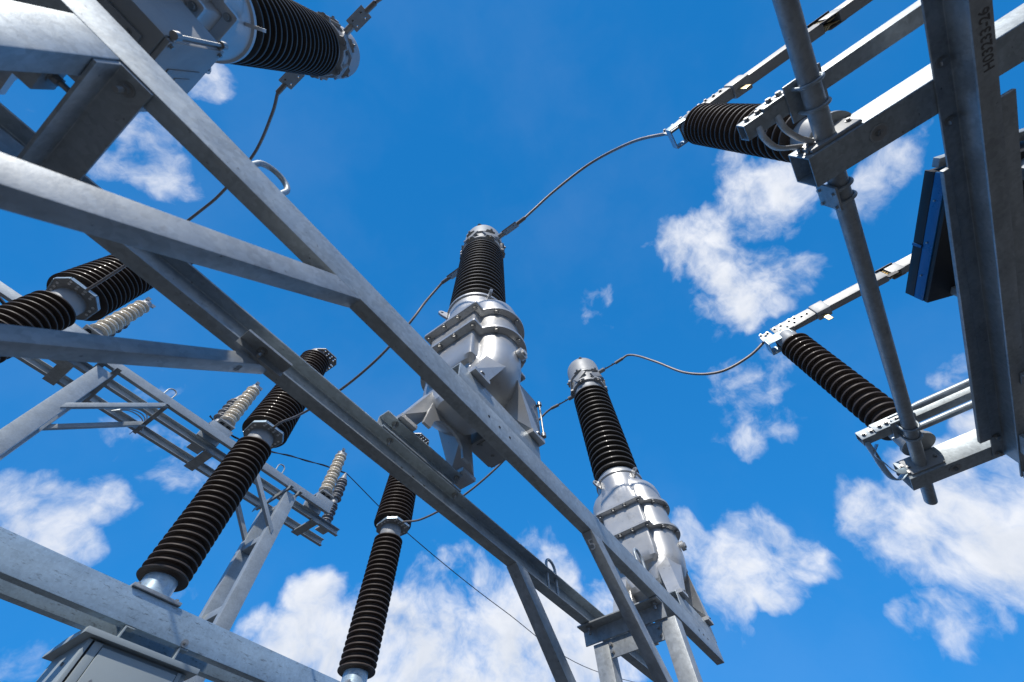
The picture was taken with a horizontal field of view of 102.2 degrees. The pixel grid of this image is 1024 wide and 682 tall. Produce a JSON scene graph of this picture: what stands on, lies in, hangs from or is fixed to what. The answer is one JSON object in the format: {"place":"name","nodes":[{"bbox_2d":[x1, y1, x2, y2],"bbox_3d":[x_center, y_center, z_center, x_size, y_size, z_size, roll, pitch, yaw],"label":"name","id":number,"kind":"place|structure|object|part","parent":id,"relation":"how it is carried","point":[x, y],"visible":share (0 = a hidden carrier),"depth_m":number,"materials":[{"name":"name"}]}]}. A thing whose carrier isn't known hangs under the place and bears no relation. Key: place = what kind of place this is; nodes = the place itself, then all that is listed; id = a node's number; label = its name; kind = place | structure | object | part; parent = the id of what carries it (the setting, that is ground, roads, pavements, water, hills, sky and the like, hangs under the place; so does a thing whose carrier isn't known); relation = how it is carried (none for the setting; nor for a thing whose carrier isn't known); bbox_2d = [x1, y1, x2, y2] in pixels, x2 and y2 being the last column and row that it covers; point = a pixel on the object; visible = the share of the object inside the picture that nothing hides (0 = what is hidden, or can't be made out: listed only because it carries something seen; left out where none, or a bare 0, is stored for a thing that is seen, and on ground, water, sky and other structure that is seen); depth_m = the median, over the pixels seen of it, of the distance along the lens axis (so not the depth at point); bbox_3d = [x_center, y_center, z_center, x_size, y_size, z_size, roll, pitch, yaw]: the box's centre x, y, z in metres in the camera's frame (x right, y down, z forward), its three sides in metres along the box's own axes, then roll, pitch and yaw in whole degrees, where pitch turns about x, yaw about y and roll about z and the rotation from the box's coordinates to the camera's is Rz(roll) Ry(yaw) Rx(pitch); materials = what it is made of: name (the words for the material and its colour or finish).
{"place":"outdoors","nodes":[
{"label":"outdoors","id":0,"kind":"place"},
{"bbox_2d":[0,0,1023,681],"label":"sky","id":1,"kind":"structure","parent":0,"point":[806,562],"materials":[{"name":"blue"}]},
{"label":"ground","id":2,"kind":"structure","parent":0,"visible":0},
{"bbox_2d":[0,281,339,681],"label":"gantry","id":3,"kind":"object","parent":2,"relation":"on","point":[225,602],"visible":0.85,"depth_m":5.92,"materials":[{"name":"metal"}]},
{"bbox_2d":[50,324,129,363],"bbox_3d":[-6.215,-0.090,6.226,0.235,1.362,0.235,-33,-64,15],"label":"post insulator","id":4,"kind":"object","parent":3,"relation":"attached to","point":[112,335],"visible":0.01,"depth_m":6.38,"materials":[{"name":"ceramic"}]},
{"bbox_2d":[82,297,155,335],"bbox_3d":[-5.873,-0.319,6.179,0.260,1.255,0.260,-33,-64,15],"label":"surge arrester","id":5,"kind":"object","parent":3,"relation":"on","point":[115,321],"visible":0.94,"depth_m":6.13,"materials":[{"name":"grey ceramic"}]},
{"bbox_2d":[186,395,240,454],"bbox_3d":[-5.009,1.347,7.102,0.235,1.362,0.235,-33,-64,15],"label":"post insulator","id":6,"kind":"object","parent":3,"relation":"on","point":[216,417],"visible":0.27,"depth_m":7.09,"materials":[{"name":"ceramic"}]},
{"bbox_2d":[209,415,345,472],"bbox_3d":[-4.307,2.048,7.834,0.048,0.853,2.757,-32,-64,15],"label":"service cable","id":7,"kind":"object","parent":6,"relation":"attached to","point":[233,436],"visible":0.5,"depth_m":7.90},
{"bbox_2d":[217,381,262,430],"bbox_3d":[-4.655,1.131,7.062,0.260,1.255,0.260,-33,-64,15],"label":"surge arrester","id":8,"kind":"object","parent":3,"relation":"on","point":[233,413],"visible":0.91,"depth_m":6.99,"materials":[{"name":"grey ceramic"}]},
{"bbox_2d":[314,448,346,499],"bbox_3d":[-3.444,2.575,7.942,0.260,1.255,0.260,-33,-64,15],"label":"surge arrester","id":9,"kind":"object","parent":3,"relation":"on","point":[327,487],"visible":0.96,"depth_m":7.86,"materials":[{"name":"grey ceramic"}]},
{"bbox_2d":[315,473,346,534],"bbox_3d":[-3.506,3.138,8.193,0.235,1.362,0.235,-33,-64,15],"label":"post insulator","id":10,"kind":"object","parent":3,"relation":"attached to","point":[339,488],"visible":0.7,"depth_m":8.16,"materials":[{"name":"ceramic"}]},
{"bbox_2d":[346,473,632,681],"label":"overhead wire","id":11,"kind":"object","parent":10,"relation":"attached to","point":[471,585],"visible":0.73,"depth_m":10.12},
{"bbox_2d":[0,527,339,681],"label":"breaker support","id":12,"kind":"object","parent":2,"relation":"on","point":[44,581],"visible":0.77,"depth_m":2.92,"materials":[{"name":"metal"}]},
{"bbox_2d":[0,254,192,362],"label":"breaker pole","id":13,"kind":"object","parent":12,"relation":"on","point":[65,299],"visible":0.52,"depth_m":3.70,"materials":[{"name":"ceramic"}]},
{"bbox_2d":[36,625,199,681],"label":"control cabinet","id":14,"kind":"object","parent":12,"relation":"attached to","point":[90,654],"visible":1,"depth_m":2.74,"materials":[{"name":"grey metal"}]},
{"bbox_3d":[-2.526,2.412,2.448,0.036,0.870,0.524,-33,-64,15],"label":"door","id":15,"kind":"part","parent":14,"relation":"part of","materials":[{"name":"grey paint"}]},
{"bbox_2d":[130,348,336,607],"bbox_3d":[-2.795,1.087,4.602,0.490,3.498,0.495,-33,-64,15],"label":"breaker pole","id":16,"kind":"object","parent":12,"relation":"on","point":[172,563],"visible":0.81,"depth_m":3.81,"materials":[{"name":"ceramic"}]},
{"bbox_2d":[337,433,428,681],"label":"breaker pole","id":17,"kind":"object","parent":12,"relation":"on","point":[359,655],"visible":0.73,"depth_m":4.74,"materials":[{"name":"ceramic"}]},
{"bbox_2d":[0,0,723,681],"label":"steel gantry","id":18,"kind":"object","parent":2,"relation":"on","point":[122,80],"visible":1,"depth_m":1.21,"materials":[{"name":"metal"}]},
{"bbox_2d":[0,0,376,111],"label":"current transformer","id":19,"kind":"object","parent":18,"relation":"on","point":[185,45],"visible":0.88,"depth_m":1.97,"materials":[{"name":"metal"}]},
{"bbox_2d":[86,93,278,290],"bbox_3d":[-2.835,-1.261,3.673,2.435,0.709,0.158,-36,-65,17],"label":"conductor","id":20,"kind":"object","parent":19,"relation":"attached to","point":[217,196],"visible":0.78,"depth_m":3.74,"materials":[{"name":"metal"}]},
{"bbox_2d":[396,217,545,489],"bbox_3d":[-0.259,-0.324,3.225,0.819,3.078,0.767,4,-60,-5],"label":"current transformer","id":21,"kind":"object","parent":18,"relation":"on","point":[478,333],"visible":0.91,"depth_m":2.19,"materials":[{"name":"metal"}]},
{"bbox_2d":[273,283,441,427],"bbox_3d":[-1.659,0.259,4.299,2.431,0.828,0.057,-34,-64,16],"label":"conductor","id":22,"kind":"object","parent":21,"relation":"attached to","point":[378,357],"visible":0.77,"depth_m":4.06,"materials":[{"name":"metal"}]},
{"bbox_2d":[525,132,673,218],"bbox_3d":[0.687,-1.447,3.721,1.365,1.129,0.090,-36,-65,17],"label":"conductor","id":23,"kind":"object","parent":21,"relation":"attached to","point":[589,164],"visible":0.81,"depth_m":4.12,"materials":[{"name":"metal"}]},
{"bbox_2d":[551,357,713,645],"bbox_3d":[0.962,1.131,4.111,0.819,3.078,0.767,4,-60,-5],"label":"current transformer","id":24,"kind":"object","parent":18,"relation":"on","point":[631,509],"visible":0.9,"depth_m":3.42,"materials":[{"name":"metal"}]},
{"bbox_2d":[402,408,551,522],"bbox_3d":[-0.466,1.649,5.240,2.427,0.670,0.033,-33,-64,16],"label":"conductor","id":25,"kind":"object","parent":24,"relation":"attached to","point":[485,477],"visible":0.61,"depth_m":5.07,"materials":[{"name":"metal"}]},
{"bbox_2d":[622,341,764,374],"bbox_3d":[1.902,0.115,4.447,1.320,1.025,0.042,-33,-64,16],"label":"conductor","id":26,"kind":"object","parent":24,"relation":"attached to","point":[723,370],"visible":0.98,"depth_m":4.09,"materials":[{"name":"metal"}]},
{"bbox_2d":[920,0,1023,477],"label":"disconnector rail","id":27,"kind":"object","parent":2,"relation":"on","point":[981,183],"visible":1,"depth_m":1.65,"materials":[{"name":"metal"}]},
{"bbox_2d":[663,0,1023,210],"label":"disconnector pole","id":28,"kind":"object","parent":27,"relation":"on","point":[776,126],"visible":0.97,"depth_m":1.62,"materials":[{"name":"metal"}]},
{"bbox_2d":[759,254,1005,490],"bbox_3d":[3.286,-0.260,2.911,2.545,1.696,0.582,-33,-64,15],"label":"disconnector pole","id":29,"kind":"object","parent":27,"relation":"on","point":[871,406],"visible":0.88,"depth_m":2.76,"materials":[{"name":"metal"}]},
{"bbox_2d":[772,0,937,504],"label":"operating shaft","id":30,"kind":"object","parent":29,"relation":"attached to","point":[794,29],"visible":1,"depth_m":1.81,"materials":[{"name":"metal"}]},
{"bbox_2d":[905,128,1023,302],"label":"drive cabinet","id":31,"kind":"object","parent":27,"relation":"on","point":[931,277],"visible":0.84,"depth_m":2.02,"materials":[{"name":"blue metal"}]}
]}

